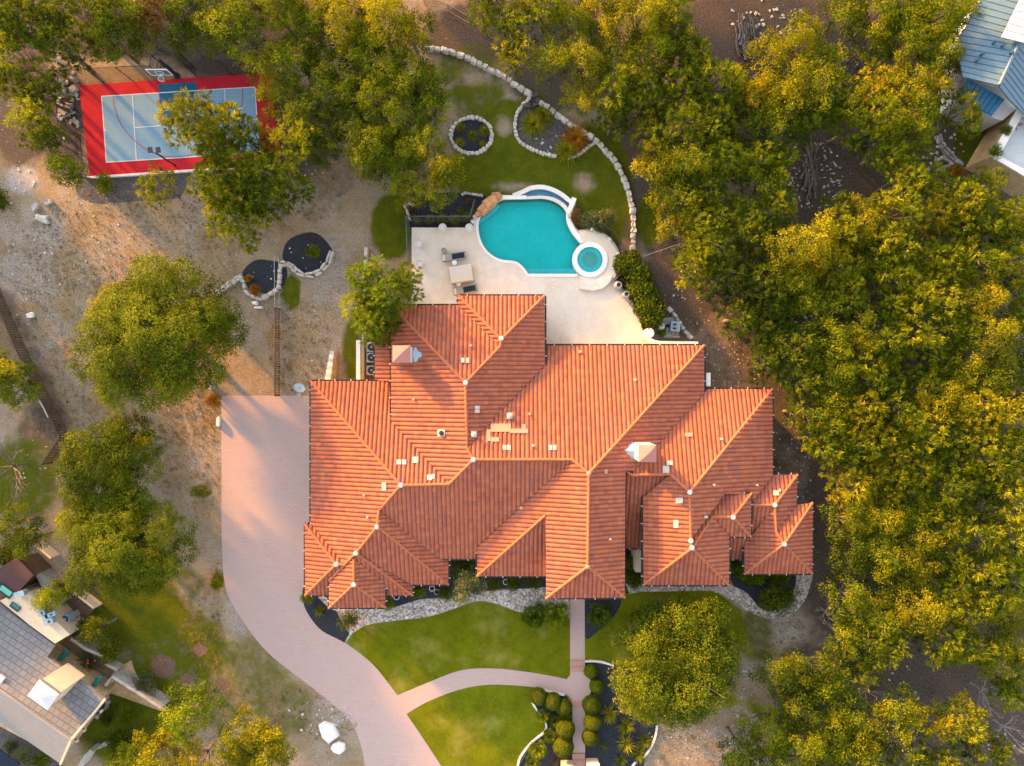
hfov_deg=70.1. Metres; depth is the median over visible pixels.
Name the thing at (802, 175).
log
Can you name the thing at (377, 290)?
mesquite tree
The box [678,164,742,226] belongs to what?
juniper tree
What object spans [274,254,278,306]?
wire fence
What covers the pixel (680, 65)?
juniper tree
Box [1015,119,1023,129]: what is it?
gravel patch
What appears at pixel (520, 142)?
stone edging
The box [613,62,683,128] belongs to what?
juniper tree
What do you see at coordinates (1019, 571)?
juniper tree
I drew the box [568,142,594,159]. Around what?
stone edging
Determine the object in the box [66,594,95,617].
planter bed
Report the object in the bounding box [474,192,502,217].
rock waterfall
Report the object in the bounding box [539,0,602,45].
oak tree
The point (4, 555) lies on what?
oak shrub
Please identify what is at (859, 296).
juniper tree
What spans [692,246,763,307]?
juniper tree
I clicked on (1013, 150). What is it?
raised terrace
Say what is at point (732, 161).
juniper tree
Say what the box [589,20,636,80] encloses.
oak tree
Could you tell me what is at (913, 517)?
oak tree
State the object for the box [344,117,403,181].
oak tree
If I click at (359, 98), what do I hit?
oak tree
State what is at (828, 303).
oak tree
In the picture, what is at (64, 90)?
boulder
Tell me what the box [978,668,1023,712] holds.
juniper tree
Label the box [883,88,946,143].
oak tree
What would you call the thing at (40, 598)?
oak tree
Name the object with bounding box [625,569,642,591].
shrub
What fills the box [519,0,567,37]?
juniper tree
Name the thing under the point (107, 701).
stone edging
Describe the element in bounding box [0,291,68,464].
side boundary fence
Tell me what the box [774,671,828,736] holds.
oak tree
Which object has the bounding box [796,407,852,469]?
juniper tree
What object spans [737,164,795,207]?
oak tree
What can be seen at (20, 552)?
oak tree
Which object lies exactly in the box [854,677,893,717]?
dead tree
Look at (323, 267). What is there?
stone edging
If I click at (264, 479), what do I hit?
driveway
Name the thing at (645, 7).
oak tree
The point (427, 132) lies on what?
oak tree
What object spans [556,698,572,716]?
boxwood ball
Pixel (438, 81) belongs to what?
oak tree
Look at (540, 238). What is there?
swimming pool
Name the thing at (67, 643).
courtyard
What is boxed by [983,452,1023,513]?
juniper tree
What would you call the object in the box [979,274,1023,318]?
juniper tree
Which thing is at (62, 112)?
boulder
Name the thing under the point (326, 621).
planting bed
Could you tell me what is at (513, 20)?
juniper tree
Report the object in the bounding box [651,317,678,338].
equipment pad
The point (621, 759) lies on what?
yucca
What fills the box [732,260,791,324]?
juniper tree
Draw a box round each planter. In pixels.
[414,239,421,246]
[415,260,422,266]
[438,223,446,231]
[465,223,472,231]
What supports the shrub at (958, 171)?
on the ground at (354, 222)
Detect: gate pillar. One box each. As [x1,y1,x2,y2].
[561,760,573,765]
[586,758,599,765]
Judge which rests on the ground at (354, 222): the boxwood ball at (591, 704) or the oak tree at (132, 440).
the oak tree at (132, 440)
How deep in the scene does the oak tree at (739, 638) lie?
59.11 m
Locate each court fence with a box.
[54,53,264,137]
[74,132,85,175]
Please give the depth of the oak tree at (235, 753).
57.47 m
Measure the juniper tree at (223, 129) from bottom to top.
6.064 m
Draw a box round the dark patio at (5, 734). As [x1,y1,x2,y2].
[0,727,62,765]
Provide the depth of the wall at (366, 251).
62.20 m
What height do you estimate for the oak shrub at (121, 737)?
2.706 m
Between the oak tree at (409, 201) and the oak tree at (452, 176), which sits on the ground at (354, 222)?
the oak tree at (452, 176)
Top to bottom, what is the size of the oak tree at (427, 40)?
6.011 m
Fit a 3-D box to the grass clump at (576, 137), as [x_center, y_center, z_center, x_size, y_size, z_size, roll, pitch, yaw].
[5.441,-21.057,62.351,3.482,1.298,3.676,7,90,0]
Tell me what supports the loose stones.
on the ground at (354, 222)
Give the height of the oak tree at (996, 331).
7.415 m
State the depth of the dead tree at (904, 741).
60.96 m
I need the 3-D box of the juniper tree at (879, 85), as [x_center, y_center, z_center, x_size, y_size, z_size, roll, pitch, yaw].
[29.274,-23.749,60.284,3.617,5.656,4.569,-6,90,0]
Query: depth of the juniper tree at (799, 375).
58.15 m
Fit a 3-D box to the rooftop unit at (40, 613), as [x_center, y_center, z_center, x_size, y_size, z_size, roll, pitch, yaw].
[-38.377,18.772,59.750,0.590,0.480,0.490,-20,90,0]
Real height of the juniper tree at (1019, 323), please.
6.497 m
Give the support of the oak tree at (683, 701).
on the lawn at (598, 645)
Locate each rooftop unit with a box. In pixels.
[37,608,48,616]
[43,616,56,625]
[47,610,58,617]
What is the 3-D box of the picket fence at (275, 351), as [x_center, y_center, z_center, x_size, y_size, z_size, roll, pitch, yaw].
[-20.010,-2.645,62.281,0.087,1.438,7.552,0,90,0]
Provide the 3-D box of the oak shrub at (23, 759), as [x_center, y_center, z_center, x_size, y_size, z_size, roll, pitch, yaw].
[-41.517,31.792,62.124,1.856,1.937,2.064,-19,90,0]
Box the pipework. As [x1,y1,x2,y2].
[656,323,679,336]
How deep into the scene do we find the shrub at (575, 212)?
61.65 m
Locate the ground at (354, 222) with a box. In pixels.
[0,0,1023,765]
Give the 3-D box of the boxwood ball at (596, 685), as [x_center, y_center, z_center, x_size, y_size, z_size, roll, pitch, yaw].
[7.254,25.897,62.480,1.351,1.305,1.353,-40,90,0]
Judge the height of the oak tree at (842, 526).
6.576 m
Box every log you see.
[735,28,738,54]
[735,37,740,57]
[738,12,741,32]
[740,16,743,39]
[740,21,745,45]
[743,34,746,50]
[749,18,752,37]
[752,20,756,47]
[799,153,813,179]
[801,150,820,183]
[802,160,815,192]
[803,166,808,188]
[804,163,810,199]
[805,165,817,200]
[807,148,817,186]
[808,143,819,172]
[810,133,811,168]
[814,144,817,176]
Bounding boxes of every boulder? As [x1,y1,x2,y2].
[26,312,34,318]
[31,203,40,211]
[35,213,49,223]
[44,199,53,205]
[58,108,68,116]
[61,87,67,97]
[65,103,73,109]
[69,84,78,93]
[216,417,220,426]
[318,721,339,743]
[331,741,345,753]
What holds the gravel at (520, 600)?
on the ground at (354, 222)
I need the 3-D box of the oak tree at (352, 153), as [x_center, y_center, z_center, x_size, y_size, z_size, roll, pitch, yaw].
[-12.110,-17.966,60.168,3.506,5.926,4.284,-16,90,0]
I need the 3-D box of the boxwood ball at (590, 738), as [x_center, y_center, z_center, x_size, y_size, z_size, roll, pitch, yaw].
[6.705,30.233,62.349,1.566,1.427,1.603,20,90,0]
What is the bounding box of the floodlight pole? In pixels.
[147,147,175,165]
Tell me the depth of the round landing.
62.96 m
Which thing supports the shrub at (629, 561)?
on the planting bed at (627, 553)
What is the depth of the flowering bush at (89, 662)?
62.54 m
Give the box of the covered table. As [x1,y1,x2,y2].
[449,264,473,284]
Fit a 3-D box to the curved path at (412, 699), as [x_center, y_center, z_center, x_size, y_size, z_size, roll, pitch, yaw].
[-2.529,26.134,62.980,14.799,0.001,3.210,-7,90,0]
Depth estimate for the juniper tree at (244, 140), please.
58.39 m
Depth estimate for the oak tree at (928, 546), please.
57.90 m
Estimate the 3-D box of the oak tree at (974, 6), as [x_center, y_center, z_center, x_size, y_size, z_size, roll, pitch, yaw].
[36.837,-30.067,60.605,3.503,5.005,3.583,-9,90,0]
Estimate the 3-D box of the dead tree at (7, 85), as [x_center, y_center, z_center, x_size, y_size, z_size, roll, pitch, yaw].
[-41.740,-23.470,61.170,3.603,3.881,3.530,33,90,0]
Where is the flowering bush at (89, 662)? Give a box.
[75,650,105,671]
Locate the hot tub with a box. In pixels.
[571,242,607,276]
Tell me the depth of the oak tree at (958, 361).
58.09 m
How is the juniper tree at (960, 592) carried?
on the ground at (354, 222)
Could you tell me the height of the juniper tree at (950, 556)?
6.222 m
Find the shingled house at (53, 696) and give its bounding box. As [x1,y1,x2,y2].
[0,583,115,764]
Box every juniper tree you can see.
[0,0,35,40]
[0,0,66,51]
[0,24,48,84]
[0,66,31,101]
[1,90,68,152]
[8,68,73,114]
[29,12,94,79]
[42,0,108,39]
[132,161,179,210]
[153,86,242,161]
[184,136,281,218]
[192,102,250,167]
[201,194,273,255]
[229,113,277,162]
[232,138,316,214]
[235,174,298,229]
[465,0,499,37]
[484,0,538,42]
[492,29,538,78]
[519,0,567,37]
[591,54,641,125]
[591,94,633,140]
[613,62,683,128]
[626,103,665,156]
[645,63,716,115]
[649,96,721,160]
[671,243,723,290]
[675,36,718,85]
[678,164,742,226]
[679,198,735,267]
[688,92,737,151]
[689,135,753,182]
[691,52,748,103]
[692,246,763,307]
[710,292,764,342]
[711,194,772,253]
[712,74,761,121]
[720,107,769,148]
[728,135,777,187]
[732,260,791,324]
[735,217,786,268]
[742,297,801,358]
[744,327,794,385]
[749,184,798,239]
[753,138,802,183]
[765,351,829,398]
[775,314,828,368]
[781,391,832,437]
[796,241,864,300]
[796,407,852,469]
[803,204,862,260]
[809,72,866,121]
[817,189,858,226]
[818,460,877,508]
[821,415,888,477]
[822,97,876,152]
[824,273,873,324]
[837,349,900,406]
[837,641,886,690]
[838,381,890,443]
[842,617,912,670]
[845,93,915,144]
[848,126,913,170]
[851,58,901,114]
[853,446,917,509]
[856,312,915,364]
[860,217,922,271]
[861,254,920,298]
[862,412,919,477]
[865,180,933,237]
[867,378,922,438]
[868,269,939,332]
[868,353,909,387]
[877,154,930,203]
[880,735,937,765]
[881,404,952,455]
[883,316,950,362]
[884,440,945,506]
[886,129,935,168]
[887,232,953,285]
[891,270,966,327]
[896,350,956,409]
[899,189,966,242]
[904,698,958,745]
[906,617,976,670]
[907,157,955,202]
[908,66,955,112]
[908,238,978,289]
[912,489,978,545]
[917,449,980,516]
[917,736,972,765]
[919,569,994,637]
[920,301,988,356]
[922,408,984,471]
[922,538,983,586]
[930,194,986,255]
[932,174,990,214]
[936,621,1004,668]
[937,503,1008,558]
[945,538,1016,595]
[947,235,1014,284]
[948,458,1008,523]
[948,571,1022,629]
[949,380,1006,444]
[950,416,1021,486]
[953,195,1023,250]
[964,164,1009,204]
[970,498,1023,560]
[975,234,1023,289]
[976,540,1023,597]
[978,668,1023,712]
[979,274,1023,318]
[979,428,1023,475]
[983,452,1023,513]
[984,308,1023,358]
[988,193,1023,249]
[989,349,1023,397]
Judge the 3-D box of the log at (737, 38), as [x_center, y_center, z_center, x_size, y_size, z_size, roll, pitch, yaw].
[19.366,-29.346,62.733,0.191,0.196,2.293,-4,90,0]
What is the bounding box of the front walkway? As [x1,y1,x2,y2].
[570,599,584,759]
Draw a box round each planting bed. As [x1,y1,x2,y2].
[76,173,190,203]
[151,655,175,677]
[179,674,194,688]
[193,643,206,656]
[215,678,228,690]
[242,259,286,293]
[282,232,331,272]
[302,560,545,641]
[404,192,487,227]
[452,119,489,151]
[517,98,592,155]
[519,692,572,765]
[585,599,620,638]
[585,662,655,765]
[625,550,640,588]
[730,560,795,610]
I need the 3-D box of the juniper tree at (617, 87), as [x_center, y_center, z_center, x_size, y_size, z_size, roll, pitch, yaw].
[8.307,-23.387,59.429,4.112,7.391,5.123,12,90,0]
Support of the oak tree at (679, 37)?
on the ground at (354, 222)
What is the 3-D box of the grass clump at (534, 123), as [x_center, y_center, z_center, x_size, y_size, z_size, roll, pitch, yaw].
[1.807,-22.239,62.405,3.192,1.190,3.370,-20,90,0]
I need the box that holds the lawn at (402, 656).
[346,602,569,694]
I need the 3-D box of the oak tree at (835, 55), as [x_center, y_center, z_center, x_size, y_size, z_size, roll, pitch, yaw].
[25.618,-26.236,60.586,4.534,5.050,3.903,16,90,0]
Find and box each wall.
[33,540,59,558]
[36,568,71,602]
[70,635,123,671]
[74,590,101,608]
[79,742,98,765]
[104,668,170,708]
[325,351,337,378]
[356,340,366,378]
[363,247,368,277]
[425,46,531,96]
[539,100,636,250]
[642,328,697,343]
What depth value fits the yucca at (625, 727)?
62.60 m
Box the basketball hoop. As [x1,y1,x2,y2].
[145,58,179,81]
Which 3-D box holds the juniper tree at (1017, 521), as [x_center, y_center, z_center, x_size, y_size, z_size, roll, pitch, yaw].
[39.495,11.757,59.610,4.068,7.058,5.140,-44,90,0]
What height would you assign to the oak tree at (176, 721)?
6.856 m
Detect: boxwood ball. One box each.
[530,687,546,705]
[544,692,560,710]
[553,737,573,758]
[555,718,574,738]
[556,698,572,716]
[582,694,600,714]
[582,729,598,746]
[583,664,597,678]
[583,714,601,731]
[589,678,603,693]
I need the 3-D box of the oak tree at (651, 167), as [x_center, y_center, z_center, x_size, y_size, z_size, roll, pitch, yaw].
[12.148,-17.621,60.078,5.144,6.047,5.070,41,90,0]
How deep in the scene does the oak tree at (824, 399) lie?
57.91 m
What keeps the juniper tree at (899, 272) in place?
on the ground at (354, 222)
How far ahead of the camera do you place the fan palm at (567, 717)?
62.48 m
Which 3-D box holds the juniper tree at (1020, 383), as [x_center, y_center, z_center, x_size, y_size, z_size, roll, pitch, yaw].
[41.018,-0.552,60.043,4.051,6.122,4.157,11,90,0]
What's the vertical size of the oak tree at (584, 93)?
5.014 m
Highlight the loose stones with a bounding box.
[7,0,1023,761]
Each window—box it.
[56,648,71,661]
[91,673,104,686]
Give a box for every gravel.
[319,587,569,640]
[626,574,812,618]
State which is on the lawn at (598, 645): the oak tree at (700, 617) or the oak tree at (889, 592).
the oak tree at (700, 617)
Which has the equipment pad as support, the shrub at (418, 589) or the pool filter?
the pool filter
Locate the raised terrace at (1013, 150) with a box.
[1001,117,1023,168]
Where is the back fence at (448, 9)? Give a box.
[423,0,474,27]
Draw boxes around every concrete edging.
[517,702,546,765]
[544,689,563,695]
[585,660,613,666]
[643,725,657,758]
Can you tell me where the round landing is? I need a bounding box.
[565,672,590,700]
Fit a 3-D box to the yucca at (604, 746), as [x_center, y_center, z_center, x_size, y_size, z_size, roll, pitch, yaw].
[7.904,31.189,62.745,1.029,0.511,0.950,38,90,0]
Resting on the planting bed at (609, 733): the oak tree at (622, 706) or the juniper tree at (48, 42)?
the oak tree at (622, 706)
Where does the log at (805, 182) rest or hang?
on the log
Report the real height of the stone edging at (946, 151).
0.530 m
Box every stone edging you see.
[94,696,110,718]
[98,741,107,748]
[213,274,244,295]
[239,263,282,300]
[280,250,334,277]
[403,204,410,220]
[448,115,493,155]
[461,191,482,196]
[513,95,556,157]
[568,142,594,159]
[666,306,692,339]
[934,155,953,169]
[935,134,962,166]
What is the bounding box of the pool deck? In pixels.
[412,195,647,343]
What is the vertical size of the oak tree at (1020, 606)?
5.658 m
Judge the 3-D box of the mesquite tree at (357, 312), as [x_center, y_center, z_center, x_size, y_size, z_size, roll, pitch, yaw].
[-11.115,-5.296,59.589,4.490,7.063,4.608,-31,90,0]
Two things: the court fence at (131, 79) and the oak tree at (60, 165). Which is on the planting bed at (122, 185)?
the oak tree at (60, 165)
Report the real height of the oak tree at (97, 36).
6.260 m
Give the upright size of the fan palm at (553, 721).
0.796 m
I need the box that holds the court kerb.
[86,167,243,178]
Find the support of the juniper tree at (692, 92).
on the ground at (354, 222)
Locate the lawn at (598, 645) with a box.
[585,591,746,670]
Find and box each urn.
[614,281,622,289]
[621,290,629,298]
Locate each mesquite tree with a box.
[338,254,425,347]
[349,292,400,347]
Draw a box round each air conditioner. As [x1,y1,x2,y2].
[62,609,79,621]
[366,342,372,351]
[366,353,372,362]
[366,366,372,374]
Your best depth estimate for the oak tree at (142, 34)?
59.68 m
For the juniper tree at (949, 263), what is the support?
on the ground at (354, 222)
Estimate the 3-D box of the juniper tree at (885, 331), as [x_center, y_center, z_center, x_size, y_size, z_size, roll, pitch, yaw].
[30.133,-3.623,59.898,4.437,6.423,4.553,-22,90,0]
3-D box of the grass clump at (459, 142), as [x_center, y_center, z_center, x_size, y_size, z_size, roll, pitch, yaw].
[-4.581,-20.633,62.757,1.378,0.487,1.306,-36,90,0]
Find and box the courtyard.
[61,638,114,679]
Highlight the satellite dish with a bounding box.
[294,383,304,396]
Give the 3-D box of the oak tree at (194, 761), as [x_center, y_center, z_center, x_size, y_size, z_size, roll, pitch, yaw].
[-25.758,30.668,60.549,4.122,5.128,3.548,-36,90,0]
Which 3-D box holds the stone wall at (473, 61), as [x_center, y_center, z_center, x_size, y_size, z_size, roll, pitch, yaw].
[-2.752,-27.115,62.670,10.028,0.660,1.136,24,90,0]
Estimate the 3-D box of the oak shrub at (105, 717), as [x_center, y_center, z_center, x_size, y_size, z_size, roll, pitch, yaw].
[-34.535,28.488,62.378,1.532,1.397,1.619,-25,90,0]
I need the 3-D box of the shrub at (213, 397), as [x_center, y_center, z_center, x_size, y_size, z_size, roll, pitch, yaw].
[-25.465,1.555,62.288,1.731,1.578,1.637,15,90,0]
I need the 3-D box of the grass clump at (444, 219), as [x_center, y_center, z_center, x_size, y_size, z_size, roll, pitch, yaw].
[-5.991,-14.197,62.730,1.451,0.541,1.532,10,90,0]
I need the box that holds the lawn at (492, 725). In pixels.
[407,685,544,765]
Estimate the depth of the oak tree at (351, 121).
58.41 m
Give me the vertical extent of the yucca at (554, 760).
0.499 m
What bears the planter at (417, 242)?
on the pool deck
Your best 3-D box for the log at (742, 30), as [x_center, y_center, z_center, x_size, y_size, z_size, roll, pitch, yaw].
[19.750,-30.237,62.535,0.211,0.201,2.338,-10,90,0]
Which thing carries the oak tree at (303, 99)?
on the ground at (354, 222)
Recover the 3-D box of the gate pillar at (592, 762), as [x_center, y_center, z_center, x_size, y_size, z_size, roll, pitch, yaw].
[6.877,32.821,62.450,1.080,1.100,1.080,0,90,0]
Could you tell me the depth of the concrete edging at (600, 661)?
62.84 m
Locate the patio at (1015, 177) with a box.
[965,110,1023,199]
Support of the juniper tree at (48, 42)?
on the ground at (354, 222)
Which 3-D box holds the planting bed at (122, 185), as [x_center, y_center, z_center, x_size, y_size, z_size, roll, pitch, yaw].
[-32.626,-16.939,62.992,10.000,0.001,2.657,-4,90,0]
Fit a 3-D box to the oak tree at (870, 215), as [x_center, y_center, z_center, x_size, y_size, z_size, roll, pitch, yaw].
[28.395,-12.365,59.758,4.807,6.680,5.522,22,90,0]
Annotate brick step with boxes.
[570,660,584,665]
[571,667,584,671]
[572,701,581,705]
[572,753,584,758]
[572,760,585,765]
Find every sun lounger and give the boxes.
[441,251,466,261]
[453,284,477,295]
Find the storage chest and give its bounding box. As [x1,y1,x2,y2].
[13,589,28,597]
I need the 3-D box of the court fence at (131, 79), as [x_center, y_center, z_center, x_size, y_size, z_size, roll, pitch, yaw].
[-29.992,-26.046,61.535,17.244,2.930,4.473,-19,90,0]
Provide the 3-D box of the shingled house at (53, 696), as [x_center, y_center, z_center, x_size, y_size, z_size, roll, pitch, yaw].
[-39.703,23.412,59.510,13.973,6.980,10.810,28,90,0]
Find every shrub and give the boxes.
[0,188,11,212]
[0,543,33,565]
[2,736,19,755]
[12,744,33,765]
[30,751,52,765]
[43,571,73,606]
[70,615,92,646]
[93,170,114,196]
[96,628,124,665]
[97,706,115,726]
[104,724,138,757]
[129,669,158,696]
[205,392,221,410]
[208,579,224,589]
[245,274,251,282]
[248,283,261,296]
[298,593,314,604]
[303,244,321,258]
[334,609,360,632]
[380,597,395,611]
[411,586,426,600]
[437,586,452,603]
[449,565,489,604]
[450,560,474,579]
[484,577,502,592]
[504,577,520,592]
[523,577,542,592]
[568,208,582,224]
[578,210,599,231]
[595,207,616,233]
[625,554,633,571]
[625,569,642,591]
[656,328,666,337]
[756,587,782,612]
[761,577,802,616]
[947,164,966,177]
[988,141,1004,160]
[999,123,1012,135]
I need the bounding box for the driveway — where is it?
[221,396,440,765]
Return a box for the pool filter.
[657,322,664,329]
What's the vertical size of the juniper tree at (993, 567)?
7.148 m
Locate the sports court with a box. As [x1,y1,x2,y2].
[79,73,280,175]
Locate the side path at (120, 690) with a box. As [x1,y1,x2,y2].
[111,661,167,710]
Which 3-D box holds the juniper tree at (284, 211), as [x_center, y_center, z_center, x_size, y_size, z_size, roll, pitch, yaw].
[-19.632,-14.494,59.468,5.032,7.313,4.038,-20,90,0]
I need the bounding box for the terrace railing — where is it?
[590,222,624,280]
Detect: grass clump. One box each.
[409,207,416,215]
[412,214,421,223]
[425,214,434,224]
[436,211,448,224]
[448,213,461,226]
[454,137,464,148]
[455,122,465,132]
[462,211,474,223]
[465,128,478,141]
[479,122,489,136]
[517,110,549,142]
[530,101,558,129]
[550,135,580,166]
[557,120,592,157]
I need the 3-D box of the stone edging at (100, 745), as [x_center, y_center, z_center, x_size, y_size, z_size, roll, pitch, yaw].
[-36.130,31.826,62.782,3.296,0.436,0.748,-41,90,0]
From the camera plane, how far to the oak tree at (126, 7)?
57.44 m
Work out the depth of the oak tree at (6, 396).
59.86 m
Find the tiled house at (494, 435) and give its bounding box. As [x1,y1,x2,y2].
[303,294,813,609]
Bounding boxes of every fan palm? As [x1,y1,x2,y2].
[520,601,544,629]
[525,754,540,765]
[527,739,548,758]
[535,708,549,724]
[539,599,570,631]
[542,727,557,744]
[548,712,560,727]
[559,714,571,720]
[586,602,612,628]
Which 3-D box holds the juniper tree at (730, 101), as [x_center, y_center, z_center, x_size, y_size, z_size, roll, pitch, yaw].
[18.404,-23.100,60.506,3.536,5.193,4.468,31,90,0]
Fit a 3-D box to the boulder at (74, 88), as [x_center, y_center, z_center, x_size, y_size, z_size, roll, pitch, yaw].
[-37.736,-25.246,62.818,0.826,0.405,0.670,-23,90,0]
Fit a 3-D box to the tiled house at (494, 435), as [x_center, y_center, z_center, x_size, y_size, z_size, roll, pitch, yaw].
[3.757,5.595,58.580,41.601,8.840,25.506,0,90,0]
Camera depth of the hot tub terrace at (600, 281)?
61.72 m
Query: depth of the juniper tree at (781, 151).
58.62 m
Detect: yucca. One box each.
[313,604,324,618]
[550,757,558,765]
[600,742,608,750]
[602,704,619,724]
[614,736,636,755]
[614,753,628,765]
[615,717,636,734]
[628,744,646,764]
[636,733,653,748]
[637,716,655,726]
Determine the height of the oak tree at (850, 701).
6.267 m
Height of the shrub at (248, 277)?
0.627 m
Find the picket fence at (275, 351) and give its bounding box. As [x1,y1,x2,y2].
[274,307,280,395]
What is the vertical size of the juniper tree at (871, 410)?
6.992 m
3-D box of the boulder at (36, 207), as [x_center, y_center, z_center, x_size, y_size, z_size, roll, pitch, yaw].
[-40.975,-15.114,62.803,0.726,0.435,0.650,-29,90,0]
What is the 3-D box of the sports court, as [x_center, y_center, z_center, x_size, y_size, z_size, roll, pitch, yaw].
[-28.544,-22.216,62.883,16.906,0.235,7.890,-4,90,0]
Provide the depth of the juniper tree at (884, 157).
58.63 m
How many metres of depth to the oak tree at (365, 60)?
57.70 m
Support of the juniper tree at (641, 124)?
on the ground at (354, 222)
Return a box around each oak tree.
[0,346,30,386]
[0,359,47,415]
[0,501,47,550]
[9,520,53,560]
[25,121,74,156]
[27,579,68,611]
[42,146,95,191]
[49,489,116,563]
[50,407,166,521]
[51,479,200,606]
[61,252,251,417]
[76,9,146,65]
[77,613,117,646]
[82,279,158,361]
[84,0,154,36]
[101,418,157,474]
[103,740,148,765]
[116,11,164,53]
[121,722,186,765]
[129,0,189,43]
[155,13,204,60]
[155,678,228,753]
[156,0,223,37]
[170,289,234,346]
[170,737,220,765]
[190,0,269,60]
[195,19,244,62]
[213,704,298,765]
[232,37,294,90]
[248,0,307,36]
[254,79,310,123]
[265,26,322,93]
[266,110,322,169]
[280,0,341,56]
[280,80,343,138]
[299,28,357,81]
[305,122,344,169]
[308,0,379,60]
[310,61,368,126]
[325,102,386,151]
[339,22,393,86]
[339,138,385,185]
[344,60,401,133]
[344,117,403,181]
[346,0,414,61]
[366,85,430,144]
[368,44,437,116]
[376,129,427,199]
[387,170,434,212]
[391,6,439,62]
[397,119,450,165]
[405,170,459,213]
[409,56,454,110]
[410,79,452,130]
[419,149,468,188]
[522,32,573,84]
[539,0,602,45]
[549,30,614,92]
[558,69,604,120]
[580,0,634,42]
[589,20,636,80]
[600,0,680,49]
[607,593,744,735]
[611,605,659,662]
[612,675,656,721]
[621,19,680,88]
[629,132,682,199]
[634,657,687,730]
[638,591,700,641]
[643,170,701,220]
[644,0,696,46]
[653,205,701,244]
[655,23,711,67]
[658,141,721,196]
[668,590,731,671]
[690,670,748,712]
[707,623,755,672]
[715,722,768,765]
[731,66,797,120]
[734,693,796,762]
[737,25,803,89]
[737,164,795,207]
[740,738,792,765]
[745,96,805,142]
[746,646,809,702]
[760,210,841,287]
[761,47,837,115]
[763,263,824,317]
[771,710,837,765]
[773,6,829,68]
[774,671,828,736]
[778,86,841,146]
[778,649,841,697]
[788,277,843,336]
[797,705,872,765]
[798,317,861,375]
[803,345,862,409]
[805,38,852,85]
[807,742,848,765]
[808,383,859,444]
[810,650,858,705]
[811,678,867,739]
[816,0,868,43]
[816,497,875,551]
[816,571,875,629]
[819,613,871,662]
[825,533,873,582]
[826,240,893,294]
[830,301,884,363]
[836,192,891,256]
[836,731,894,765]
[839,484,911,537]
[842,584,908,643]
[842,698,895,754]
[845,24,901,74]
[846,0,911,50]
[847,520,911,586]
[861,562,930,613]
[866,681,932,753]
[869,6,932,78]
[875,62,939,112]
[875,516,946,589]
[876,487,945,542]
[878,0,938,46]
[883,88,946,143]
[888,573,951,640]
[896,13,968,69]
[913,369,985,429]
[920,0,976,43]
[922,44,966,77]
[927,343,993,392]
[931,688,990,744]
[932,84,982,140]
[940,0,985,37]
[952,267,1013,322]
[952,301,1022,368]
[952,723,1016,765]
[953,344,1023,401]
[973,614,1023,681]
[974,586,1023,636]
[976,379,1023,441]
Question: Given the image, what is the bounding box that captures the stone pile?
[522,92,539,108]
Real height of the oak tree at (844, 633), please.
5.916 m
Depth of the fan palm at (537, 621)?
61.98 m
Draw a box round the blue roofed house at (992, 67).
[940,0,1023,131]
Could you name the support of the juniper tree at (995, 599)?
on the ground at (354, 222)
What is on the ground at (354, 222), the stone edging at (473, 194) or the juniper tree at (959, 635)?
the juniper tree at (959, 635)
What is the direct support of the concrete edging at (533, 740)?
on the lawn at (492, 725)
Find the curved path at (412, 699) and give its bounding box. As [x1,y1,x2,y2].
[397,668,566,713]
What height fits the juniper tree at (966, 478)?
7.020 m
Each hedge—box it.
[612,249,666,329]
[730,560,790,585]
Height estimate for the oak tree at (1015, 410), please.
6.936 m
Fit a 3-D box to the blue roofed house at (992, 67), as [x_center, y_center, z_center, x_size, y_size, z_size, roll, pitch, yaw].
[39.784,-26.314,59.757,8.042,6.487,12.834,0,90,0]
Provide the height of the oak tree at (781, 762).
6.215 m
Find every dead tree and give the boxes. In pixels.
[0,83,21,116]
[0,439,27,498]
[741,181,790,204]
[813,602,840,626]
[841,32,871,64]
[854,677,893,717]
[892,729,920,761]
[904,54,947,92]
[969,673,1015,716]
[992,715,1023,754]
[996,294,1017,322]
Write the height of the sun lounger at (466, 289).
0.560 m
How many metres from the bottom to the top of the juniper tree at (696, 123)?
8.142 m
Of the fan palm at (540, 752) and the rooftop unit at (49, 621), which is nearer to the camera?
the rooftop unit at (49, 621)
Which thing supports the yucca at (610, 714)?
on the planting bed at (609, 733)
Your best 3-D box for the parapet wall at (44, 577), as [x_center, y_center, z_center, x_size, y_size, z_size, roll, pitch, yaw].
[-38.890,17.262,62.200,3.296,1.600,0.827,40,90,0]
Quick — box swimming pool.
[476,185,581,276]
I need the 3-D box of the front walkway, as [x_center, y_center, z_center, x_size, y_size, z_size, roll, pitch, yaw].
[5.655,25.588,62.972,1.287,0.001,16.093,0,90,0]
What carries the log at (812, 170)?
on the log
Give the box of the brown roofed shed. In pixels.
[0,552,51,592]
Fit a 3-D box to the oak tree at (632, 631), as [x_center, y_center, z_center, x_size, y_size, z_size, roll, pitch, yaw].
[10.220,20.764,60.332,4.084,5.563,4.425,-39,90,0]
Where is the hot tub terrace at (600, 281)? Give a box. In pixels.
[578,230,618,290]
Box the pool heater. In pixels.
[668,321,680,331]
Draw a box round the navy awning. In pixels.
[0,749,19,765]
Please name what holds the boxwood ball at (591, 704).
on the planting bed at (609, 733)
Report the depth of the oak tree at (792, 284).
57.74 m
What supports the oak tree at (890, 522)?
on the ground at (354, 222)
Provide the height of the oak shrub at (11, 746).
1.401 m
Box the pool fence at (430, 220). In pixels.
[405,199,475,264]
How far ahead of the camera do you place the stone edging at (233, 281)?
62.66 m
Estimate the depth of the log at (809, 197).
62.66 m
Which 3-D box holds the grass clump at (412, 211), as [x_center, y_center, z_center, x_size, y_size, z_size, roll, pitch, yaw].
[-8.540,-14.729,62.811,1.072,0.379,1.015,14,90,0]
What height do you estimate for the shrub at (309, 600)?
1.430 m

